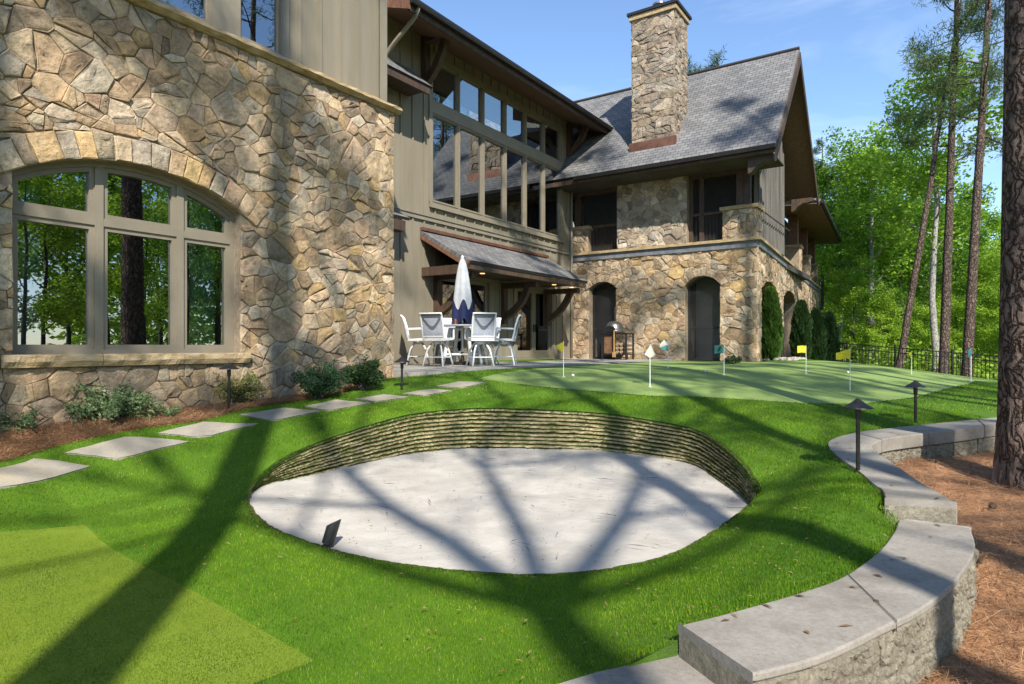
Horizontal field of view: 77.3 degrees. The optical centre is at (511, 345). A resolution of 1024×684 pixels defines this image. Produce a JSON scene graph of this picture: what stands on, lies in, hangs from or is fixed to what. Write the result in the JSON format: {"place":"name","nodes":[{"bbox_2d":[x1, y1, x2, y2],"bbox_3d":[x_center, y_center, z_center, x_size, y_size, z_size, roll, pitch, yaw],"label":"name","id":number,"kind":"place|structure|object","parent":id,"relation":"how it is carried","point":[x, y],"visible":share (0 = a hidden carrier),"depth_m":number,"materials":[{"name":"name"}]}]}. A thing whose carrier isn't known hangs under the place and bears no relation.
{"place":"outdoors","nodes":[
{"label":"outdoors","id":0,"kind":"place"},
{"bbox_2d":[0,357,997,683],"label":"lawn","id":1,"kind":"structure","parent":0,"point":[662,651],"depth_m":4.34,"materials":[{"name":"plant"}]},
{"bbox_2d":[0,458,88,488],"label":"stepping stone","id":2,"kind":"object","parent":1,"relation":"on","point":[34,470],"visible":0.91,"depth_m":5.50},
{"bbox_2d":[65,437,188,460],"bbox_3d":[-3.685,1.008,6.168,0.412,0.224,0.976,0,0,39],"label":"stepping stone","id":3,"kind":"object","parent":1,"relation":"on","point":[119,448],"visible":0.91,"depth_m":6.11,"materials":[{"name":"stone"}]},
{"bbox_2d":[0,525,313,683],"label":"turf mat","id":4,"kind":"object","parent":1,"relation":"on","point":[84,530],"visible":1,"depth_m":3.31,"materials":[{"name":"plant"}]},
{"bbox_2d":[0,525,310,683],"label":"turf pile","id":5,"kind":"object","parent":4,"relation":"on","point":[115,616],"visible":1,"depth_m":3.35,"materials":[{"name":"plant"}]},
{"bbox_2d":[0,388,354,460],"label":"pine straw bed","id":6,"kind":"object","parent":1,"relation":"on","point":[106,433],"visible":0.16,"depth_m":6.24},
{"bbox_2d":[0,407,39,432],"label":"shrub","id":7,"kind":"object","parent":6,"relation":"on","point":[26,418],"visible":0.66,"depth_m":6.18,"materials":[{"name":"green plant"}]},
{"bbox_2d":[61,380,164,422],"bbox_3d":[-4.268,0.610,6.805,0.912,0.499,0.888,0,0,28],"label":"shrub","id":8,"kind":"object","parent":6,"relation":"on","point":[119,403],"visible":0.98,"depth_m":6.72,"materials":[{"name":"green plant"}]},
{"bbox_2d":[151,404,181,417],"bbox_3d":[-3.841,0.749,7.101,0.320,0.183,0.338,0,0,-25],"label":"shrub","id":9,"kind":"object","parent":6,"relation":"on","point":[170,411],"visible":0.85,"depth_m":7.07,"materials":[{"name":"green plant"}]},
{"bbox_2d":[219,362,238,408],"bbox_3d":[-3.370,0.534,7.621,0.230,0.678,0.230,0,0,-23],"label":"path light","id":10,"kind":"object","parent":6,"relation":"on","point":[228,366],"visible":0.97,"depth_m":7.60,"materials":[{"name":"brown metal"}]},
{"bbox_2d":[207,369,270,403],"bbox_3d":[-3.537,0.497,8.149,0.909,0.561,0.873,0,0,-26],"label":"shrub","id":11,"kind":"object","parent":6,"relation":"on","point":[244,386],"visible":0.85,"depth_m":8.04,"materials":[{"name":"green plant"}]},
{"bbox_2d":[288,358,349,399],"bbox_3d":[-2.560,0.456,8.496,0.786,0.594,0.776,0,0,0],"label":"shrub","id":12,"kind":"object","parent":6,"relation":"on","point":[317,385],"visible":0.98,"depth_m":8.39,"materials":[{"name":"green plant"}]},
{"bbox_2d":[159,422,258,437],"bbox_3d":[-3.242,0.918,6.819,0.404,0.185,0.954,0,0,38],"label":"stepping stone","id":13,"kind":"object","parent":1,"relation":"on","point":[203,429],"visible":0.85,"depth_m":6.76,"materials":[{"name":"stone"}]},
{"bbox_2d":[241,407,319,421],"bbox_3d":[-2.709,0.834,7.519,0.543,0.160,0.732,0,0,37],"label":"stepping stone","id":14,"kind":"object","parent":1,"relation":"on","point":[277,414],"visible":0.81,"depth_m":7.45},
{"bbox_2d":[304,399,370,410],"bbox_3d":[-2.185,0.775,8.001,0.628,0.148,0.584,0,0,31],"label":"stepping stone","id":15,"kind":"object","parent":1,"relation":"on","point":[332,405],"visible":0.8,"depth_m":7.99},
{"bbox_2d":[340,354,385,390],"bbox_3d":[-2.122,0.388,9.058,0.744,0.562,0.613,0,0,0],"label":"shrub","id":16,"kind":"object","parent":1,"relation":"on","point":[367,374],"visible":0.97,"depth_m":8.93,"materials":[{"name":"green plant"}]},
{"bbox_2d":[357,394,407,402],"bbox_3d":[-1.714,0.720,8.413,0.599,0.138,0.402,0,0,-37],"label":"stepping stone","id":17,"kind":"object","parent":1,"relation":"on","point":[381,398],"visible":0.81,"depth_m":8.39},
{"bbox_2d":[394,357,409,389],"bbox_3d":[-1.542,0.431,8.971,0.230,0.569,0.230,0,0,0],"label":"path light","id":18,"kind":"object","parent":1,"relation":"on","point":[401,360],"visible":0.97,"depth_m":8.96,"materials":[{"name":"brown metal"}]},
{"bbox_2d":[402,389,452,395],"bbox_3d":[-1.143,0.668,8.757,0.643,0.135,0.348,0,0,-42],"label":"stepping stone","id":19,"kind":"object","parent":1,"relation":"on","point":[427,392],"visible":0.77,"depth_m":8.71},
{"bbox_2d":[437,381,485,387],"bbox_3d":[-0.741,0.597,9.353,0.383,0.140,0.690,0,0,38],"label":"stepping stone","id":20,"kind":"object","parent":1,"relation":"on","point":[463,384],"visible":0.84,"depth_m":9.30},
{"bbox_2d":[42,427,885,678],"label":"fallen leaves","id":21,"kind":"object","parent":1,"relation":"on","point":[597,570],"visible":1,"depth_m":3.47,"materials":[{"name":"brown plant"}]},
{"bbox_2d":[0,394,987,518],"bbox_3d":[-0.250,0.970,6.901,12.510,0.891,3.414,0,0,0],"label":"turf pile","id":22,"kind":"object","parent":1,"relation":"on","point":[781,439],"visible":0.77,"depth_m":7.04,"materials":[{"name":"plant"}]},
{"bbox_2d":[249,448,747,573],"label":"sand","id":23,"kind":"structure","parent":1,"relation":"on","point":[451,539],"depth_m":5.45,"materials":[{"name":"sand"}]},
{"bbox_2d":[322,519,340,547],"bbox_3d":[-1.288,1.372,4.569,0.136,0.267,0.088,0,0,-16],"label":"spotlight","id":24,"kind":"object","parent":23,"relation":"on","point":[330,535],"visible":0.92,"depth_m":4.53,"materials":[{"name":"black paint"}]},
{"bbox_2d":[244,408,760,575],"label":"sod wall","id":25,"kind":"structure","parent":23,"relation":"on","point":[465,428],"depth_m":7.28,"materials":[{"name":"plant"}]},
{"bbox_2d":[269,448,736,566],"bbox_3d":[-0.144,1.322,5.884,4.272,0.234,3.467,0,0,0],"label":"bark debris","id":26,"kind":"object","parent":23,"relation":"on","point":[503,490],"visible":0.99,"depth_m":5.56,"materials":[{"name":"brown plant"}]},
{"bbox_2d":[329,363,997,410],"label":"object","id":27,"kind":"object","parent":1,"relation":"on","point":[970,386],"visible":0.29,"depth_m":9.62,"materials":[{"name":"plant"}]},
{"bbox_2d":[723,354,741,363],"bbox_3d":[5.516,0.336,15.975,0.486,0.300,0.475,0,0,38],"label":"shrub","id":28,"kind":"object","parent":1,"relation":"on","point":[732,359],"visible":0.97,"depth_m":15.91,"materials":[{"name":"green plant"}]},
{"bbox_2d":[479,361,997,403],"bbox_3d":[6.181,0.680,13.894,8.668,0.481,14.151,0,0,34],"label":"putting green","id":29,"kind":"object","parent":1,"relation":"on","point":[818,382],"visible":0.94,"depth_m":11.10,"materials":[{"name":"plant"}]},
{"bbox_2d":[556,341,563,376],"bbox_3d":[0.789,0.222,10.334,0.156,0.595,0.070,0,0,0],"label":"putting flag","id":30,"kind":"object","parent":29,"relation":"on","point":[560,346],"visible":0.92,"depth_m":10.32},
{"bbox_2d":[645,344,654,357],"bbox_3d":[1.979,0.290,9.198,0.141,0.638,0.070,0,0,-28],"label":"putting flag","id":31,"kind":"object","parent":29,"relation":"on","point":[649,353],"visible":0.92,"depth_m":9.19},
{"bbox_2d":[660,340,667,350],"bbox_3d":[3.126,0.169,13.111,0.209,0.604,0.070,0,0,0],"label":"putting flag","id":32,"kind":"object","parent":29,"relation":"on","point":[664,344],"visible":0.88,"depth_m":13.10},
{"bbox_2d":[714,345,723,353],"bbox_3d":[3.801,0.260,11.697,0.218,0.578,0.071,0,0,0],"label":"putting flag","id":33,"kind":"object","parent":29,"relation":"on","point":[718,348],"visible":0.93,"depth_m":11.68,"materials":[{"name":"teal fabric"}]},
{"bbox_2d":[797,345,805,352],"bbox_3d":[5.810,0.285,12.805,0.215,0.590,0.070,0,0,0],"label":"putting flag","id":34,"kind":"object","parent":29,"relation":"on","point":[801,349],"visible":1,"depth_m":12.79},
{"bbox_2d":[836,349,849,359],"bbox_3d":[5.608,0.409,10.818,0.280,0.740,0.070,0,0,0],"label":"putting flag","id":35,"kind":"object","parent":29,"relation":"on","point":[842,354],"visible":0.92,"depth_m":10.80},
{"bbox_2d":[761,285,784,359],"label":"columnar juniper","id":36,"kind":"object","parent":1,"relation":"on","point":[772,330],"visible":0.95,"depth_m":20.09,"materials":[{"name":"green plant"}]},
{"bbox_2d":[766,357,806,360],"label":"white pebbles","id":37,"kind":"object","parent":1,"relation":"on","point":[788,358],"visible":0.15,"depth_m":20.00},
{"bbox_2d":[788,299,813,359],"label":"columnar juniper","id":38,"kind":"object","parent":1,"relation":"on","point":[801,323],"visible":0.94,"depth_m":22.31,"materials":[{"name":"green plant"}]},
{"bbox_2d":[810,307,828,360],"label":"columnar juniper","id":39,"kind":"object","parent":1,"relation":"on","point":[819,338],"visible":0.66,"depth_m":24.06,"materials":[{"name":"green plant"}]},
{"bbox_2d":[842,398,873,472],"bbox_3d":[2.825,0.777,5.226,0.230,0.702,0.230,0,0,-1],"label":"path light","id":40,"kind":"object","parent":1,"relation":"on","point":[857,404],"visible":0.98,"depth_m":5.21,"materials":[{"name":"brown metal"}]},
{"bbox_2d":[904,380,925,422],"bbox_3d":[4.845,0.717,7.685,0.230,0.610,0.230,0,0,36],"label":"path light","id":41,"kind":"object","parent":1,"relation":"on","point":[915,385],"visible":0.97,"depth_m":7.67,"materials":[{"name":"brown metal"}]},
{"bbox_2d":[393,358,675,377],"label":"patio","id":42,"kind":"structure","parent":0,"point":[417,369],"depth_m":14.44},
{"bbox_2d":[400,315,430,364],"bbox_3d":[-2.240,-0.135,14.915,0.680,1.161,0.610,0,0,-6],"label":"patio chair","id":43,"kind":"object","parent":42,"relation":"on","point":[407,329],"visible":0.77,"depth_m":14.70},
{"bbox_2d":[419,312,454,366],"bbox_3d":[-1.640,-0.135,13.965,0.610,1.161,0.680,0,0,19],"label":"patio chair","id":44,"kind":"object","parent":42,"relation":"on","point":[432,327],"visible":1,"depth_m":13.77,"materials":[{"name":"metal"}]},
{"bbox_2d":[436,318,460,362],"bbox_3d":[-1.600,-0.135,16.008,0.610,1.161,0.680,0,0,-19],"label":"patio chair","id":45,"kind":"object","parent":42,"relation":"on","point":[447,320],"visible":0.26,"depth_m":16.17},
{"bbox_2d":[451,255,472,364],"bbox_3d":[-1.159,-0.840,14.971,0.521,2.560,0.520,0,0,0],"label":"patio umbrella","id":46,"kind":"object","parent":42,"relation":"on","point":[462,307],"visible":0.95,"depth_m":14.83,"materials":[{"name":"white fabric"}]},
{"bbox_2d":[441,324,482,364],"bbox_3d":[-1.160,-0.019,14.971,1.500,0.932,1.500,0,0,0],"label":"dining table","id":47,"kind":"object","parent":42,"relation":"on","point":[455,353],"visible":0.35,"depth_m":14.78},
{"bbox_2d":[464,312,496,366],"bbox_3d":[-0.680,-0.135,13.935,0.610,1.161,0.680,0,0,-19],"label":"patio chair","id":48,"kind":"object","parent":42,"relation":"on","point":[483,327],"visible":1,"depth_m":13.74,"materials":[{"name":"metal"}]},
{"bbox_2d":[470,318,500,363],"bbox_3d":[-0.638,-0.135,15.947,0.610,1.161,0.680,0,0,22],"label":"patio chair","id":49,"kind":"object","parent":42,"relation":"on","point":[498,321],"visible":0.33,"depth_m":16.01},
{"bbox_2d":[491,315,521,364],"bbox_3d":[-0.120,-0.135,14.845,0.680,1.161,0.610,0,0,6],"label":"patio chair","id":50,"kind":"object","parent":42,"relation":"on","point":[515,329],"visible":0.85,"depth_m":14.68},
{"bbox_2d":[601,307,634,359],"bbox_3d":[3.451,-0.420,20.943,0.920,1.720,0.680,0,0,34],"label":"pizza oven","id":51,"kind":"object","parent":42,"relation":"on","point":[615,325],"visible":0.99,"depth_m":20.85,"materials":[{"name":"black paint"}]},
{"bbox_2d":[612,330,615,356],"bbox_3d":[3.293,-0.075,20.639,0.120,0.870,0.030,0,0,34],"label":"pizza peel","id":52,"kind":"object","parent":51,"relation":"on","point":[613,353],"visible":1,"depth_m":20.63,"materials":[{"name":"brown wood"}]},
{"bbox_2d":[420,0,1003,333],"label":"sky","id":53,"kind":"structure","parent":0,"point":[581,49],"materials":[{"name":"blue"}]},
{"bbox_2d":[896,451,1023,683],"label":"pine straw ground","id":54,"kind":"structure","parent":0,"point":[1005,585],"depth_m":4.17,"materials":[{"name":"plant"}]},
{"bbox_2d":[559,417,996,683],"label":"retaining wall","id":55,"kind":"structure","parent":54,"relation":"on","point":[911,624],"depth_m":2.94,"materials":[{"name":"stone"}]},
{"bbox_2d":[721,432,940,633],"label":"fallen leaves","id":56,"kind":"object","parent":55,"relation":"on","point":[851,586],"visible":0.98,"depth_m":2.96,"materials":[{"name":"brown plant"}]},
{"bbox_2d":[988,502,996,508],"bbox_3d":[3.930,1.305,5.231,0.075,0.073,0.073,0,0,-4],"label":"pine cone","id":57,"kind":"object","parent":54,"relation":"on","point":[992,505],"visible":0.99,"depth_m":5.21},
{"bbox_2d":[992,0,1023,490],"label":"pine tree","id":58,"kind":"object","parent":54,"relation":"in","point":[1008,465],"visible":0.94,"depth_m":5.85,"materials":[{"name":"brown plant"}]},
{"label":"forest floor","id":59,"kind":"structure","parent":0,"visible":0},
{"bbox_2d":[0,0,841,432],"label":"country house","id":60,"kind":"structure","parent":59,"relation":"on","point":[196,196],"depth_m":9.90,"materials":[{"name":"stone"}]},
{"bbox_2d":[12,162,233,354],"bbox_3d":[-4.426,-0.974,7.386,0.350,2.118,2.425,0,0,34],"label":"window","id":61,"kind":"structure","parent":60,"relation":"in","point":[28,213],"depth_m":7.13,"materials":[{"name":"paint"}]},
{"bbox_2d":[155,0,210,24],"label":"window","id":62,"kind":"structure","parent":60,"relation":"in","point":[207,3],"depth_m":7.91,"materials":[{"name":"paint"}]},
{"bbox_2d":[241,0,281,55],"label":"window","id":63,"kind":"structure","parent":60,"relation":"in","point":[277,3],"depth_m":8.76,"materials":[{"name":"paint"}]},
{"bbox_2d":[433,59,457,111],"bbox_3d":[-1.814,-6.891,17.029,0.120,1.088,1.074,0,0,34],"label":"window","id":64,"kind":"structure","parent":60,"relation":"in","point":[443,67],"depth_m":17.41,"materials":[{"name":"paint"}]},
{"bbox_2d":[433,113,457,207],"bbox_3d":[-1.909,-4.891,17.094,0.350,2.287,1.074,0,0,34],"label":"window","id":65,"kind":"structure","parent":60,"relation":"in","point":[435,116],"depth_m":17.27,"materials":[{"name":"paint"}]},
{"bbox_2d":[436,277,493,362],"bbox_3d":[-1.327,-0.802,17.766,0.190,2.484,2.544,0,0,34],"label":"door","id":66,"kind":"structure","parent":60,"relation":"in","point":[488,284],"depth_m":18.53,"materials":[{"name":"paint"}]},
{"bbox_2d":[460,74,482,123],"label":"window","id":67,"kind":"structure","parent":60,"relation":"in","point":[463,78],"depth_m":18.35,"materials":[{"name":"paint"}]},
{"bbox_2d":[460,126,482,215],"bbox_3d":[-1.184,-4.891,17.960,0.120,2.287,1.074,0,0,34],"label":"window","id":68,"kind":"structure","parent":60,"relation":"in","point":[462,128],"depth_m":18.35,"materials":[{"name":"paint"}]},
{"bbox_2d":[484,88,504,134],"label":"window","id":69,"kind":"structure","parent":60,"relation":"in","point":[488,92],"depth_m":19.24,"materials":[{"name":"paint"}]},
{"bbox_2d":[484,136,504,221],"bbox_3d":[-0.554,-4.891,18.890,0.120,2.287,1.074,0,0,34],"label":"window","id":70,"kind":"structure","parent":60,"relation":"in","point":[501,146],"depth_m":19.27,"materials":[{"name":"paint"}]},
{"bbox_2d":[507,101,524,143],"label":"window","id":71,"kind":"structure","parent":60,"relation":"in","point":[510,104],"depth_m":20.21,"materials":[{"name":"paint"}]},
{"bbox_2d":[507,147,524,226],"bbox_3d":[0.075,-4.891,19.821,0.120,2.287,1.074,0,0,34],"label":"window","id":72,"kind":"structure","parent":60,"relation":"in","point":[508,149],"depth_m":20.21,"materials":[{"name":"paint"}]},
{"bbox_2d":[513,286,554,359],"bbox_3d":[0.694,-0.789,20.753,0.190,2.458,2.512,0,0,34],"label":"door","id":73,"kind":"structure","parent":60,"relation":"in","point":[532,353],"depth_m":20.78,"materials":[{"name":"paint"}]},
{"bbox_2d":[527,112,543,153],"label":"window","id":74,"kind":"structure","parent":60,"relation":"in","point":[540,121],"depth_m":21.14,"materials":[{"name":"paint"}]},
{"bbox_2d":[527,156,543,232],"bbox_3d":[0.704,-4.891,20.753,0.120,2.287,1.074,0,0,34],"label":"window","id":75,"kind":"structure","parent":60,"relation":"in","point":[541,164],"depth_m":21.15,"materials":[{"name":"paint"}]},
{"bbox_2d":[538,164,560,236],"bbox_3d":[1.239,-4.891,21.746,0.350,2.287,1.074,0,0,34],"label":"window","id":76,"kind":"structure","parent":60,"relation":"in","point":[546,166],"depth_m":22.07,"materials":[{"name":"paint"}]},
{"bbox_2d":[545,122,560,161],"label":"window","id":77,"kind":"structure","parent":60,"relation":"in","point":[558,131],"depth_m":22.07,"materials":[{"name":"paint"}]},
{"bbox_2d":[0,377,1023,683],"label":"pine needles","id":78,"kind":"object","parent":59,"relation":"on","point":[188,413],"visible":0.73,"depth_m":5.94,"materials":[{"name":"brown plant"}]},
{"bbox_2d":[976,554,984,564],"bbox_3d":[3.034,1.390,4.160,0.073,0.074,0.075,0,0,-21],"label":"pine cone","id":79,"kind":"object","parent":78,"relation":"on","point":[980,559],"visible":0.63,"depth_m":4.14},
{"bbox_2d":[687,44,726,72],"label":"pine tree","id":80,"kind":"object","parent":59,"relation":"on","point":[716,62],"depth_m":45.72,"materials":[{"name":"green plant"}]},
{"bbox_2d":[823,311,840,361],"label":"columnar juniper","id":81,"kind":"object","parent":59,"relation":"on","point":[833,341],"visible":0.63,"depth_m":26.04,"materials":[{"name":"green plant"}]},
{"bbox_2d":[813,138,859,318],"bbox_3d":[19.570,-5.238,39.506,5.395,15.550,3.613,0,0,0],"label":"pine tree","id":82,"kind":"object","parent":59,"relation":"on","point":[815,149],"visible":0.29,"depth_m":39.91,"materials":[{"name":"green plant"}]},
{"bbox_2d":[816,201,865,332],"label":"deciduous tree","id":83,"kind":"object","parent":59,"relation":"on","point":[858,315],"visible":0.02,"depth_m":46.05,"materials":[{"name":"green plant"}]},
{"bbox_2d":[820,283,864,350],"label":"deciduous tree","id":84,"kind":"object","parent":59,"relation":"on","point":[843,324],"depth_m":60.95,"materials":[{"name":"green plant"}]},
{"bbox_2d":[815,129,885,346],"bbox_3d":[20.450,-5.200,40.470,6.189,15.774,6.436,0,0,36],"label":"deciduous tree","id":85,"kind":"object","parent":59,"relation":"on","point":[842,236],"visible":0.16,"depth_m":39.27,"materials":[{"name":"green plant"}]},
{"bbox_2d":[821,255,895,362],"bbox_3d":[17.788,-1.326,33.072,3.568,6.889,3.965,0,0,-18],"label":"deciduous tree","id":86,"kind":"object","parent":59,"relation":"on","point":[846,277],"visible":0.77,"depth_m":32.98,"materials":[{"name":"green plant"}]},
{"bbox_2d":[814,131,908,352],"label":"deciduous tree","id":87,"kind":"object","parent":59,"relation":"on","point":[852,185],"depth_m":52.02,"materials":[{"name":"green plant"}]},
{"bbox_2d":[818,208,905,326],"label":"deciduous tree","id":88,"kind":"object","parent":59,"relation":"on","point":[833,305],"visible":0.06,"depth_m":42.06,"materials":[{"name":"green plant"}]},
{"bbox_2d":[815,117,930,359],"bbox_3d":[20.330,-5.133,36.310,6.456,15.680,6.586,0,0,0],"label":"deciduous tree","id":89,"kind":"object","parent":59,"relation":"on","point":[872,236],"visible":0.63,"depth_m":35.43,"materials":[{"name":"green plant"}]},
{"bbox_2d":[815,126,933,355],"bbox_3d":[21.278,-5.227,37.982,7.536,15.694,7.483,0,0,-15],"label":"deciduous tree","id":90,"kind":"object","parent":59,"relation":"on","point":[826,175],"visible":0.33,"depth_m":37.33,"materials":[{"name":"green plant"}]},
{"bbox_2d":[825,191,938,360],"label":"deciduous tree","id":91,"kind":"object","parent":59,"relation":"on","point":[889,341],"visible":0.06,"depth_m":46.49,"materials":[{"name":"green plant"}]},
{"bbox_2d":[847,284,919,366],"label":"deciduous tree","id":92,"kind":"object","parent":59,"relation":"on","point":[878,307],"visible":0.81,"depth_m":30.74,"materials":[{"name":"green plant"}]},
{"bbox_2d":[857,271,931,356],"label":"deciduous tree","id":93,"kind":"object","parent":59,"relation":"on","point":[909,336],"visible":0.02,"depth_m":55.71,"materials":[{"name":"green plant"}]},
{"bbox_2d":[840,131,968,329],"bbox_3d":[24.400,-5.138,40.200,7.479,15.575,7.427,0,0,32],"label":"deciduous tree","id":94,"kind":"object","parent":59,"relation":"on","point":[925,263],"visible":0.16,"depth_m":39.60,"materials":[{"name":"green plant"}]},
{"bbox_2d":[837,341,997,378],"bbox_3d":[16.562,1.035,22.379,0.815,2.749,12.544,0,0,-38],"label":"metal fence","id":95,"kind":"object","parent":59,"relation":"on","point":[952,352],"visible":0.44,"depth_m":23.84,"materials":[{"name":"metal"}]},
{"bbox_2d":[838,339,997,379],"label":"undergrowth","id":96,"kind":"object","parent":59,"relation":"on","point":[993,371],"visible":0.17,"depth_m":30.13,"materials":[{"name":"green plant"}]},
{"bbox_2d":[858,222,983,357],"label":"deciduous tree","id":97,"kind":"object","parent":59,"relation":"on","point":[913,338],"visible":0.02,"depth_m":50.41,"materials":[{"name":"green plant"}]},
{"bbox_2d":[856,39,1002,372],"bbox_3d":[19.471,-6.030,28.898,5.070,16.394,6.489,0,0,-28],"label":"deciduous tree","id":98,"kind":"object","parent":59,"relation":"on","point":[921,176],"visible":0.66,"depth_m":29.09,"materials":[{"name":"green plant"}]},
{"bbox_2d":[899,291,959,370],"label":"deciduous tree","id":99,"kind":"object","parent":59,"relation":"on","point":[924,335],"visible":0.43,"depth_m":31.86,"materials":[{"name":"green plant"}]},
{"bbox_2d":[885,160,995,368],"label":"deciduous tree","id":100,"kind":"object","parent":59,"relation":"on","point":[963,190],"visible":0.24,"depth_m":42.30,"materials":[{"name":"green plant"}]},
{"bbox_2d":[879,0,1003,367],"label":"pine tree","id":101,"kind":"object","parent":59,"relation":"on","point":[912,291],"visible":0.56,"depth_m":25.86,"materials":[{"name":"green plant"}]},
{"bbox_2d":[886,0,1003,373],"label":"pine tree","id":102,"kind":"object","parent":59,"relation":"on","point":[945,323],"visible":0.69,"depth_m":25.88,"materials":[{"name":"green plant"}]},
{"bbox_2d":[903,0,1003,376],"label":"pine tree","id":103,"kind":"object","parent":59,"relation":"on","point":[971,299],"visible":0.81,"depth_m":23.92,"materials":[{"name":"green plant"}]},
{"bbox_2d":[912,195,1000,363],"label":"deciduous tree","id":104,"kind":"object","parent":59,"relation":"on","point":[986,224],"visible":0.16,"depth_m":44.21,"materials":[{"name":"green plant"}]},
{"bbox_2d":[936,288,994,372],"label":"deciduous tree","id":105,"kind":"object","parent":59,"relation":"on","point":[957,310],"visible":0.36,"depth_m":33.49,"materials":[{"name":"green plant"}]},
{"bbox_2d":[935,240,1000,368],"bbox_3d":[29.694,-1.933,39.871,5.136,9.095,4.742,0,0,-22],"label":"deciduous tree","id":106,"kind":"object","parent":59,"relation":"on","point":[990,262],"visible":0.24,"depth_m":39.31,"materials":[{"name":"green plant"}]},
{"bbox_2d":[950,270,995,361],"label":"deciduous tree","id":107,"kind":"object","parent":59,"relation":"on","point":[975,334],"visible":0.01,"depth_m":51.20,"materials":[{"name":"green plant"}]},
{"bbox_2d":[953,275,999,366],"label":"deciduous tree","id":108,"kind":"object","parent":59,"relation":"on","point":[992,300],"visible":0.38,"depth_m":32.79,"materials":[{"name":"green plant"}]},
{"bbox_2d":[952,202,1000,335],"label":"deciduous tree","id":109,"kind":"object","parent":59,"relation":"on","point":[997,229],"visible":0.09,"depth_m":47.12,"materials":[{"name":"green plant"}]},
{"bbox_2d":[962,225,1000,359],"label":"deciduous tree","id":110,"kind":"object","parent":59,"relation":"on","point":[989,252],"visible":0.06,"depth_m":42.99,"materials":[{"name":"green plant"}]},
{"bbox_2d":[990,327,998,340],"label":"deciduous tree","id":111,"kind":"object","parent":59,"relation":"on","point":[996,332],"visible":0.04,"depth_m":31.90,"materials":[{"name":"green plant"}]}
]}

